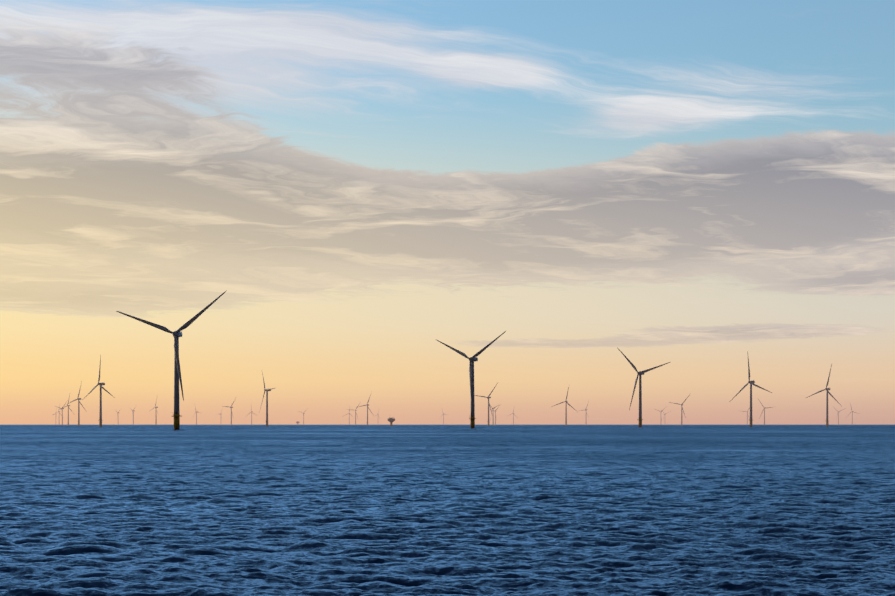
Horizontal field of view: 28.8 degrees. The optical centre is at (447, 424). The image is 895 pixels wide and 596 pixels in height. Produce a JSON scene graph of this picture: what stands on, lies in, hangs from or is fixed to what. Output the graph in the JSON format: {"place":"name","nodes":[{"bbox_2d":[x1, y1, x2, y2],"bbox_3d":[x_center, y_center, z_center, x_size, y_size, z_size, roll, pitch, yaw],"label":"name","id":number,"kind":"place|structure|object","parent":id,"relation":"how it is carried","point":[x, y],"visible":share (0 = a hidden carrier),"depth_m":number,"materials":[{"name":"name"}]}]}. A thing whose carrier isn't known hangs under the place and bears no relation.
{"place":"outdoors","nodes":[
{"label":"outdoors","id":0,"kind":"place"},
{"bbox_2d":[0,425,894,595],"bbox_3d":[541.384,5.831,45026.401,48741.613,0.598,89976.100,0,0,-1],"label":"sea","id":1,"kind":"structure","parent":0,"point":[452,510],"depth_m":116.71,"materials":[{"name":"blue liquid"}]},
{"bbox_2d":[61,395,74,424],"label":"wind turbine","id":2,"kind":"object","parent":1,"relation":"in","point":[68,410],"visible":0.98,"depth_m":9273.75,"materials":[{"name":"grey paint"}]},
{"bbox_2d":[66,381,84,425],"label":"wind turbine","id":3,"kind":"object","parent":1,"relation":"in","point":[78,399],"visible":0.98,"depth_m":6818.72,"materials":[{"name":"grey paint"}]},
{"bbox_2d":[85,354,114,426],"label":"wind turbine","id":4,"kind":"object","parent":1,"relation":"in","point":[100,412],"visible":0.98,"depth_m":4293.30,"materials":[{"name":"grey paint"}]},
{"bbox_2d":[116,290,226,429],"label":"wind turbine","id":5,"kind":"object","parent":1,"relation":"in","point":[177,334],"visible":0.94,"depth_m":1914.82,"materials":[{"name":"grey paint"}]},
{"bbox_2d":[223,398,235,424],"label":"wind turbine","id":6,"kind":"object","parent":1,"relation":"in","point":[231,411],"visible":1,"depth_m":10096.33,"materials":[{"name":"grey paint"}]},
{"bbox_2d":[260,373,274,425],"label":"wind turbine","id":7,"kind":"object","parent":1,"relation":"in","point":[267,390],"visible":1,"depth_m":5048.46,"materials":[{"name":"grey paint"}]},
{"bbox_2d":[359,394,373,425],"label":"wind turbine","id":8,"kind":"object","parent":1,"relation":"in","point":[367,422],"visible":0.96,"depth_m":8942.27,"materials":[{"name":"grey paint"}]},
{"bbox_2d":[388,417,394,425],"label":"offshore platform","id":9,"kind":"structure","parent":1,"relation":"in","point":[391,420],"depth_m":5431.10,"materials":[{"name":"grey paint"}]},
{"bbox_2d":[435,331,505,427],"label":"wind turbine","id":10,"kind":"object","parent":1,"relation":"in","point":[472,359],"visible":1,"depth_m":2657.20,"materials":[{"name":"grey paint"}]},
{"bbox_2d":[474,383,497,425],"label":"wind turbine","id":11,"kind":"object","parent":1,"relation":"in","point":[488,397],"visible":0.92,"depth_m":6464.58,"materials":[{"name":"grey paint"}]},
{"bbox_2d":[552,387,574,425],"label":"wind turbine","id":12,"kind":"object","parent":1,"relation":"in","point":[566,408],"visible":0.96,"depth_m":7514.31,"materials":[{"name":"grey paint"}]},
{"bbox_2d":[618,348,669,426],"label":"wind turbine","id":13,"kind":"object","parent":1,"relation":"in","point":[639,373],"visible":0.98,"depth_m":3376.64,"materials":[{"name":"grey paint"}]},
{"bbox_2d":[669,396,688,425],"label":"wind turbine","id":14,"kind":"object","parent":1,"relation":"in","point":[681,409],"visible":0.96,"depth_m":8800.94,"materials":[{"name":"grey paint"}]},
{"bbox_2d":[733,351,771,426],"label":"wind turbine","id":15,"kind":"object","parent":1,"relation":"in","point":[752,382],"visible":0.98,"depth_m":4092.59,"materials":[{"name":"grey paint"}]},
{"bbox_2d":[758,399,771,424],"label":"wind turbine","id":16,"kind":"object","parent":1,"relation":"in","point":[764,412],"visible":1,"depth_m":10610.08,"materials":[{"name":"grey paint"}]},
{"bbox_2d":[806,364,838,425],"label":"wind turbine","id":17,"kind":"object","parent":1,"relation":"in","point":[827,421],"visible":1,"depth_m":4915.23,"materials":[{"name":"grey paint"}]},
{"bbox_2d":[0,0,894,424],"label":"sky","id":18,"kind":"structure","parent":0,"point":[695,186],"materials":[{"name":"multicoloured"}]}
]}

